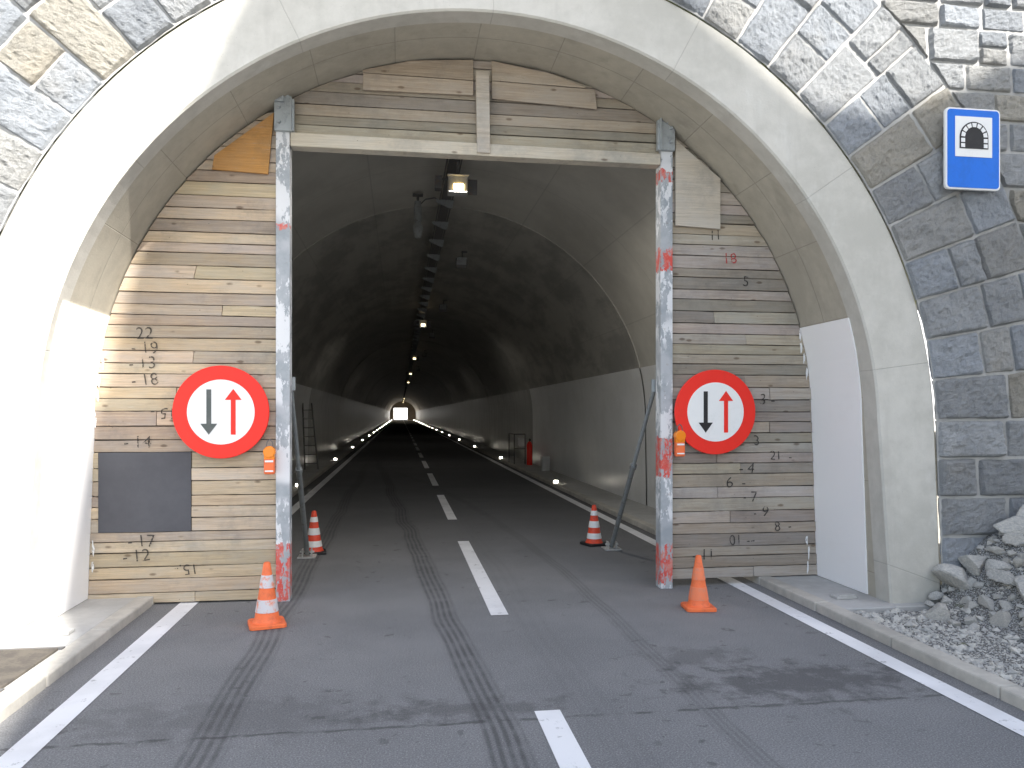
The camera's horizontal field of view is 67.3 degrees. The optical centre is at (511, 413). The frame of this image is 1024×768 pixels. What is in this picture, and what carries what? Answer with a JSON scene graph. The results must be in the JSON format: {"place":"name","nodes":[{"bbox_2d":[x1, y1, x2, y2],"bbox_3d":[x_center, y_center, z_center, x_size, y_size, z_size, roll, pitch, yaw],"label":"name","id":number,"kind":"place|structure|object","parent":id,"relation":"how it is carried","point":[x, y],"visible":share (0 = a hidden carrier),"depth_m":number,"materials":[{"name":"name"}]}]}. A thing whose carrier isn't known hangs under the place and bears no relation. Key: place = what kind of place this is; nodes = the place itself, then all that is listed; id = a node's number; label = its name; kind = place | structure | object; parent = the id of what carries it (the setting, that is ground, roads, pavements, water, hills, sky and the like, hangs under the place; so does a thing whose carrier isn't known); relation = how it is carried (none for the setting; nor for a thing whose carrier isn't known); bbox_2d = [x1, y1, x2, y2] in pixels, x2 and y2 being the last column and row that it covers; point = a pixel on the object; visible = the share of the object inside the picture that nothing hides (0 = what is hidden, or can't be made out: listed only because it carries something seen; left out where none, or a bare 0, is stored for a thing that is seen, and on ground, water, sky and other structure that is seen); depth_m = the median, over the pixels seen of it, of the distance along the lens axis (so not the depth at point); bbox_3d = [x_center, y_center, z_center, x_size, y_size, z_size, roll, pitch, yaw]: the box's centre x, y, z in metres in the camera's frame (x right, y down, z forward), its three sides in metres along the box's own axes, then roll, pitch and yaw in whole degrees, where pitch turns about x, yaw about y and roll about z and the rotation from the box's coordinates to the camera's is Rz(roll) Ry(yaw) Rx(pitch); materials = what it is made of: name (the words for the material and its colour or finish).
{"place":"outdoors","nodes":[
{"label":"outdoors","id":0,"kind":"place"},
{"bbox_2d":[0,646,64,691],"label":"access cover","id":1,"kind":"object","parent":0,"point":[16,663],"visible":0.95,"depth_m":4.91,"materials":[{"name":"concrete"}]},
{"bbox_2d":[5,650,60,688],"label":"pavement","id":2,"kind":"structure","parent":0,"point":[36,666],"depth_m":4.80,"materials":[{"name":"concrete"}]},
{"bbox_2d":[0,420,389,648],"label":"pavement","id":3,"kind":"structure","parent":0,"point":[84,617],"depth_m":5.99,"materials":[{"name":"concrete"}]},
{"bbox_2d":[40,628,74,636],"bbox_3d":[-3.271,1.564,5.537,0.190,0.040,0.120,0,0,-8],"label":"access cover","id":4,"kind":"object","parent":3,"relation":"on","point":[59,632],"visible":1,"depth_m":5.49,"materials":[{"name":"concrete"}]},
{"bbox_2d":[302,403,318,469],"bbox_3d":[-5.776,0.634,22.023,0.500,1.907,0.294,0,0,-8],"label":"step ladder","id":5,"kind":"object","parent":3,"relation":"on","point":[304,436],"visible":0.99,"depth_m":21.99,"materials":[{"name":"metal"}]},
{"bbox_2d":[0,0,917,309],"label":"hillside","id":6,"kind":"structure","parent":0,"point":[666,0],"depth_m":21.94,"materials":[{"name":"grey stone"}]},
{"bbox_2d":[0,419,1023,767],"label":"road","id":7,"kind":"structure","parent":0,"point":[394,643],"depth_m":4.99,"materials":[{"name":"grey asphalt"}]},
{"bbox_2d":[248,562,286,630],"bbox_3d":[-1.914,1.401,6.007,0.274,0.490,0.274,0,0,-23],"label":"traffic cone","id":8,"kind":"object","parent":7,"relation":"on","point":[267,616],"visible":1,"depth_m":5.95,"materials":[{"name":"orange plastic"}]},
{"bbox_2d":[292,377,316,558],"bbox_3d":[-2.218,0.655,7.954,0.202,1.979,2.042,0,0,-9],"label":"steel prop","id":9,"kind":"object","parent":7,"relation":"on","point":[305,549],"visible":0.88,"depth_m":8.01,"materials":[{"name":"grey metal"}]},
{"bbox_2d":[304,511,325,554],"bbox_3d":[-2.344,1.396,9.107,0.280,0.500,0.280,0,0,-14],"label":"traffic cone","id":10,"kind":"object","parent":7,"relation":"on","point":[314,540],"visible":0.86,"depth_m":9.05,"materials":[{"name":"orange plastic"}]},
{"bbox_2d":[88,60,816,602],"bbox_3d":[-0.317,-0.796,7.040,6.707,4.892,0.224,0,0,-8],"label":"timber bulkhead","id":11,"kind":"object","parent":7,"relation":"on","point":[206,282],"visible":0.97,"depth_m":6.89,"materials":[{"name":"brown wood"}]},
{"bbox_2d":[172,366,269,458],"bbox_3d":[-2.515,-0.017,6.669,0.804,0.804,0.078,0,0,-8],"label":"traffic sign","id":12,"kind":"object","parent":11,"relation":"attached to","point":[220,412],"visible":1,"depth_m":6.63,"materials":[{"name":"metal"}]},
{"bbox_2d":[263,439,275,473],"bbox_3d":[-2.110,0.371,6.696,0.103,0.308,0.070,0,0,-8],"label":"warning lamp","id":13,"kind":"object","parent":11,"relation":"attached to","point":[269,453],"visible":1,"depth_m":6.67,"materials":[{"name":"plastic"}]},
{"bbox_2d":[673,424,685,456],"bbox_3d":[1.576,0.246,7.232,0.103,0.308,0.070,0,0,-8],"label":"warning lamp","id":14,"kind":"object","parent":11,"relation":"attached to","point":[679,436],"visible":1,"depth_m":7.20,"materials":[{"name":"plastic"}]},
{"bbox_2d":[674,370,754,453],"bbox_3d":[1.923,-0.019,7.314,0.804,0.804,0.078,0,0,-8],"label":"traffic sign","id":15,"kind":"object","parent":11,"relation":"attached to","point":[714,411],"visible":1,"depth_m":7.28,"materials":[{"name":"metal"}]},
{"bbox_2d":[0,420,1023,767],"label":"road markings","id":16,"kind":"object","parent":7,"relation":"on","point":[562,742],"visible":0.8,"depth_m":4.92,"materials":[{"name":"paint"}]},
{"bbox_2d":[0,420,1023,722],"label":"kerb","id":17,"kind":"structure","parent":7,"relation":"on","point":[18,694],"depth_m":5.40,"materials":[{"name":"stone"}]},
{"bbox_2d":[580,505,605,546],"bbox_3d":[1.036,1.396,9.700,0.280,0.500,0.280,0,0,-25],"label":"traffic cone","id":18,"kind":"object","parent":7,"relation":"on","point":[594,537],"visible":0.98,"depth_m":9.64,"materials":[{"name":"orange plastic"}]},
{"bbox_2d":[601,379,655,550],"bbox_3d":[1.328,0.655,8.469,0.204,1.979,2.044,0,0,-7],"label":"steel prop","id":19,"kind":"object","parent":7,"relation":"on","point":[612,545],"visible":0.93,"depth_m":8.45,"materials":[{"name":"grey metal"}]},
{"bbox_2d":[681,555,716,611],"bbox_3d":[1.579,1.421,6.515,0.252,0.450,0.252,0,0,-3],"label":"traffic cone","id":20,"kind":"object","parent":7,"relation":"on","point":[698,599],"visible":1,"depth_m":6.46,"materials":[{"name":"orange plastic"}]},
{"bbox_2d":[394,310,934,418],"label":"mountain","id":21,"kind":"structure","parent":0,"point":[400,413],"depth_m":241.33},
{"bbox_2d":[416,420,940,612],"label":"pavement","id":22,"kind":"structure","parent":0,"point":[820,587],"depth_m":7.54,"materials":[{"name":"concrete"}]},
{"bbox_2d":[508,433,525,463],"bbox_3d":[0.158,1.099,24.775,0.380,0.970,1.250,0,0,-8],"label":"guard rail","id":23,"kind":"object","parent":22,"relation":"on","point":[521,441],"visible":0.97,"depth_m":24.20,"materials":[{"name":"metal"}]},
{"bbox_2d":[527,439,531,464],"bbox_3d":[0.543,1.174,23.926,0.180,0.820,0.182,0,0,35],"label":"fire extinguisher","id":24,"kind":"object","parent":22,"relation":"on","point":[529,452],"visible":1,"depth_m":23.84,"materials":[{"name":"red metal"}]},
{"bbox_2d":[540,456,549,470],"bbox_3d":[0.929,1.384,21.553,0.220,0.400,0.310,0,0,-8],"label":"cable box","id":25,"kind":"object","parent":22,"relation":"on","point":[544,463],"visible":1,"depth_m":21.41,"materials":[{"name":"metal"}]},
{"bbox_2d":[543,458,548,469],"bbox_3d":[0.951,1.384,21.404,0.170,0.320,0.010,0,0,-8],"label":"cabinet door","id":26,"kind":"structure","parent":25,"relation":"in","point":[545,460],"depth_m":21.40,"materials":[{"name":"metal"}]},
{"bbox_2d":[830,593,856,599],"bbox_3d":[2.856,1.564,6.630,0.190,0.040,0.120,0,0,-8],"label":"drain cover","id":27,"kind":"object","parent":22,"relation":"on","point":[837,596],"visible":1,"depth_m":6.58,"materials":[{"name":"concrete"}]},
{"bbox_2d":[924,600,934,607],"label":"rock","id":28,"kind":"object","parent":22,"relation":"on","point":[930,604],"visible":0.89,"depth_m":6.35,"materials":[{"name":"grey stone"}]},
{"bbox_2d":[851,532,1023,686],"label":"gravel verge","id":29,"kind":"structure","parent":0,"point":[1012,625],"depth_m":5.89,"materials":[{"name":"grey gravel"}]},
{"bbox_2d":[928,591,944,599],"bbox_3d":[3.551,1.513,6.414,0.134,0.077,0.088,0,0,-16],"label":"rock","id":30,"kind":"object","parent":29,"relation":"on","point":[936,595],"visible":0.94,"depth_m":6.39,"materials":[{"name":"grey stone"}]},
{"bbox_2d":[923,603,950,621],"bbox_3d":[3.367,1.601,6.090,0.205,0.211,0.151,0,0,27],"label":"rock","id":31,"kind":"object","parent":29,"relation":"on","point":[938,611],"visible":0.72,"depth_m":6.03,"materials":[{"name":"grey stone"}]},
{"bbox_2d":[941,595,952,603],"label":"rock","id":32,"kind":"object","parent":29,"relation":"on","point":[945,599],"visible":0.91,"depth_m":6.27,"materials":[{"name":"grey stone"}]},
{"bbox_2d":[931,563,970,589],"bbox_3d":[3.674,1.355,6.389,0.357,0.197,0.333,26,2,-20],"label":"rock","id":33,"kind":"object","parent":29,"relation":"on","point":[952,575],"visible":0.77,"depth_m":6.31,"materials":[{"name":"grey stone"}]},
{"bbox_2d":[947,619,960,626],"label":"rock","id":34,"kind":"object","parent":29,"relation":"on","point":[954,623],"visible":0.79,"depth_m":5.87,"materials":[{"name":"grey stone"}]},
{"bbox_2d":[959,596,969,603],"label":"rock","id":35,"kind":"object","parent":29,"relation":"on","point":[965,599],"visible":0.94,"depth_m":6.15,"materials":[{"name":"grey stone"}]},
{"bbox_2d":[964,616,977,624],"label":"rock","id":36,"kind":"object","parent":29,"relation":"on","point":[969,620],"visible":0.66,"depth_m":5.86,"materials":[{"name":"grey stone"}]},
{"bbox_2d":[964,601,978,608],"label":"rock","id":37,"kind":"object","parent":29,"relation":"on","point":[971,604],"visible":0.93,"depth_m":6.03,"materials":[{"name":"grey stone"}]},
{"bbox_2d":[967,577,976,586],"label":"rock","id":38,"kind":"object","parent":29,"relation":"on","point":[971,581],"visible":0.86,"depth_m":6.24,"materials":[{"name":"grey stone"}]},
{"bbox_2d":[958,555,986,575],"bbox_3d":[3.890,1.247,6.403,0.239,0.157,0.285,1,3,-8],"label":"rock","id":39,"kind":"object","parent":29,"relation":"on","point":[974,564],"visible":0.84,"depth_m":6.33,"materials":[{"name":"grey stone"}]},
{"bbox_2d":[967,623,979,630],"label":"rock","id":40,"kind":"object","parent":29,"relation":"on","point":[973,626],"visible":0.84,"depth_m":5.73,"materials":[{"name":"grey stone"}]},
{"bbox_2d":[973,582,984,587],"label":"rock","id":41,"kind":"object","parent":29,"relation":"on","point":[978,584],"visible":1,"depth_m":6.16,"materials":[{"name":"grey stone"}]},
{"bbox_2d":[978,595,993,610],"bbox_3d":[3.690,1.470,5.960,0.143,0.084,0.193,32,20,23],"label":"rock","id":42,"kind":"object","parent":29,"relation":"on","point":[985,601],"visible":0.95,"depth_m":5.94,"materials":[{"name":"grey stone"}]},
{"bbox_2d":[987,535,997,542],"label":"rock","id":43,"kind":"object","parent":29,"relation":"on","point":[991,538],"visible":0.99,"depth_m":6.44,"materials":[{"name":"grey stone"}]},
{"bbox_2d":[988,611,996,617],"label":"rock","id":44,"kind":"object","parent":29,"relation":"on","point":[991,613],"visible":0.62,"depth_m":5.81,"materials":[{"name":"grey stone"}]},
{"bbox_2d":[989,546,1004,554],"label":"rock","id":45,"kind":"object","parent":29,"relation":"on","point":[996,550],"visible":0.94,"depth_m":6.26,"materials":[{"name":"grey stone"}]},
{"bbox_2d":[993,594,1002,598],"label":"rock","id":46,"kind":"object","parent":29,"relation":"on","point":[996,596],"visible":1,"depth_m":5.93,"materials":[{"name":"grey stone"}]},
{"bbox_2d":[985,559,1011,572],"bbox_3d":[3.894,1.234,6.126,0.192,0.144,0.154,0,0,-6],"label":"rock","id":47,"kind":"object","parent":29,"relation":"on","point":[996,564],"visible":0.59,"depth_m":6.09,"materials":[{"name":"grey stone"}]},
{"bbox_2d":[989,611,1010,626],"bbox_3d":[3.655,1.526,5.731,0.125,0.125,0.152,0,0,-22],"label":"rock","id":48,"kind":"object","parent":29,"relation":"on","point":[1001,618],"visible":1,"depth_m":5.70,"materials":[{"name":"grey stone"}]},
{"bbox_2d":[986,569,1015,585],"bbox_3d":[3.847,1.290,5.964,0.277,0.117,0.174,29,10,23],"label":"rock","id":49,"kind":"object","parent":29,"relation":"on","point":[1003,576],"visible":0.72,"depth_m":5.97,"materials":[{"name":"grey stone"}]},
{"bbox_2d":[999,600,1011,609],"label":"rock","id":50,"kind":"object","parent":29,"relation":"on","point":[1004,604],"visible":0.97,"depth_m":5.79,"materials":[{"name":"grey stone"}]},
{"bbox_2d":[1002,557,1010,563],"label":"rock","id":51,"kind":"object","parent":29,"relation":"on","point":[1006,560],"visible":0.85,"depth_m":6.13,"materials":[{"name":"grey stone"}]},
{"bbox_2d":[993,516,1023,534],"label":"rock","id":52,"kind":"object","parent":29,"relation":"on","point":[1014,524],"visible":0.95,"depth_m":6.36,"materials":[{"name":"grey stone"}]},
{"bbox_2d":[1007,550,1016,556],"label":"rock","id":53,"kind":"object","parent":29,"relation":"on","point":[1011,553],"visible":0.97,"depth_m":6.15,"materials":[{"name":"grey stone"}]},
{"bbox_2d":[1007,594,1017,600],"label":"rock","id":54,"kind":"object","parent":29,"relation":"on","point":[1012,597],"visible":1,"depth_m":5.82,"materials":[{"name":"grey stone"}]},
{"bbox_2d":[1002,533,1023,545],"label":"rock","id":55,"kind":"object","parent":29,"relation":"on","point":[1013,539],"visible":0.94,"depth_m":6.23,"materials":[{"name":"grey stone"}]},
{"bbox_2d":[1013,557,1023,567],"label":"rock","id":56,"kind":"object","parent":29,"relation":"on","point":[1018,561],"visible":1,"depth_m":6.02,"materials":[{"name":"grey stone"}]},
{"bbox_2d":[1014,575,1023,598],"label":"rock","id":57,"kind":"object","parent":29,"relation":"on","point":[1019,581],"visible":1,"depth_m":5.78,"materials":[{"name":"grey stone"}]},
{"bbox_2d":[1016,504,1023,517],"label":"rock","id":58,"kind":"object","parent":29,"relation":"on","point":[1020,512],"visible":0.46,"depth_m":6.45,"materials":[{"name":"grey stone"}]},
{"bbox_2d":[1016,604,1023,608],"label":"rock","id":59,"kind":"object","parent":29,"relation":"on","point":[1019,606],"visible":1,"depth_m":5.72,"materials":[{"name":"grey stone"}]},
{"bbox_2d":[1018,610,1023,618],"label":"rock","id":60,"kind":"object","parent":29,"relation":"on","point":[1020,614],"visible":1,"depth_m":5.63,"materials":[{"name":"grey stone"}]},
{"bbox_2d":[934,419,941,584],"bbox_3d":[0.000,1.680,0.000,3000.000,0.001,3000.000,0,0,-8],"label":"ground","id":61,"kind":"structure","parent":0,"point":[937,495],"depth_m":15.20,"materials":[{"name":"white"}]},
{"bbox_2d":[0,0,939,637],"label":"tunnel portal","id":62,"kind":"object","parent":61,"relation":"on","point":[144,134],"visible":0.82,"depth_m":6.45,"materials":[{"name":"concrete"}]},
{"bbox_2d":[292,150,655,508],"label":"tunnel","id":63,"kind":"structure","parent":61,"relation":"on","point":[543,327],"depth_m":15.95,"materials":[{"name":"paint"}]},
{"bbox_2d":[413,193,436,238],"bbox_3d":[-1.298,-3.060,11.937,0.484,0.700,0.150,0,0,-8],"label":"visibility sensor","id":64,"kind":"object","parent":63,"relation":"hanging from","point":[417,228],"visible":0.97,"depth_m":11.87,"materials":[{"name":"metal"}]},
{"bbox_2d":[402,159,462,401],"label":"cable tray","id":65,"kind":"object","parent":63,"relation":"hanging from","point":[445,202],"visible":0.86,"depth_m":14.69,"materials":[{"name":"metal"}]},
{"bbox_2d":[409,353,418,359],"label":"ceiling lamp","id":66,"kind":"object","parent":65,"relation":"attached to","point":[414,357],"visible":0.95,"depth_m":40.84,"materials":[{"name":"metal"}]},
{"bbox_2d":[414,318,430,327],"bbox_3d":[-2.971,-3.100,25.462,0.555,0.460,0.250,0,0,-8],"label":"ceiling lamp","id":67,"kind":"object","parent":65,"relation":"attached to","point":[424,323],"visible":0.95,"depth_m":25.39,"materials":[{"name":"metal"}]},
{"bbox_2d":[435,161,476,196],"bbox_3d":[-0.727,-3.100,10.025,0.555,0.460,0.250,0,0,-8],"label":"ceiling lamp","id":68,"kind":"object","parent":65,"relation":"attached to","point":[460,185],"visible":0.95,"depth_m":9.96,"materials":[{"name":"metal"}]},
{"bbox_2d":[439,300,446,311],"bbox_3d":[-2.045,-3.208,22.832,0.240,0.364,0.228,0,0,-8],"label":"ceiling monitor","id":69,"kind":"object","parent":63,"relation":"hanging from","point":[443,307],"visible":1,"depth_m":22.76,"materials":[{"name":"metal"}]},
{"bbox_2d":[455,251,466,268],"bbox_3d":[-1.053,-3.208,16.004,0.240,0.364,0.228,0,0,-8],"label":"ceiling monitor","id":70,"kind":"object","parent":63,"relation":"hanging from","point":[461,262],"visible":1,"depth_m":15.94,"materials":[{"name":"metal"}]},
{"bbox_2d":[0,0,1023,584],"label":"masonry wall","id":71,"kind":"structure","parent":61,"relation":"on","point":[878,86],"depth_m":6.61,"materials":[{"name":"stone"}]},
{"bbox_2d":[942,107,999,191],"bbox_3d":[3.958,-2.280,6.695,0.520,0.700,0.187,0,0,-8],"label":"tunnel sign","id":72,"kind":"object","parent":71,"relation":"attached to","point":[971,149],"visible":1,"depth_m":6.61,"materials":[{"name":"metal"}]}
]}

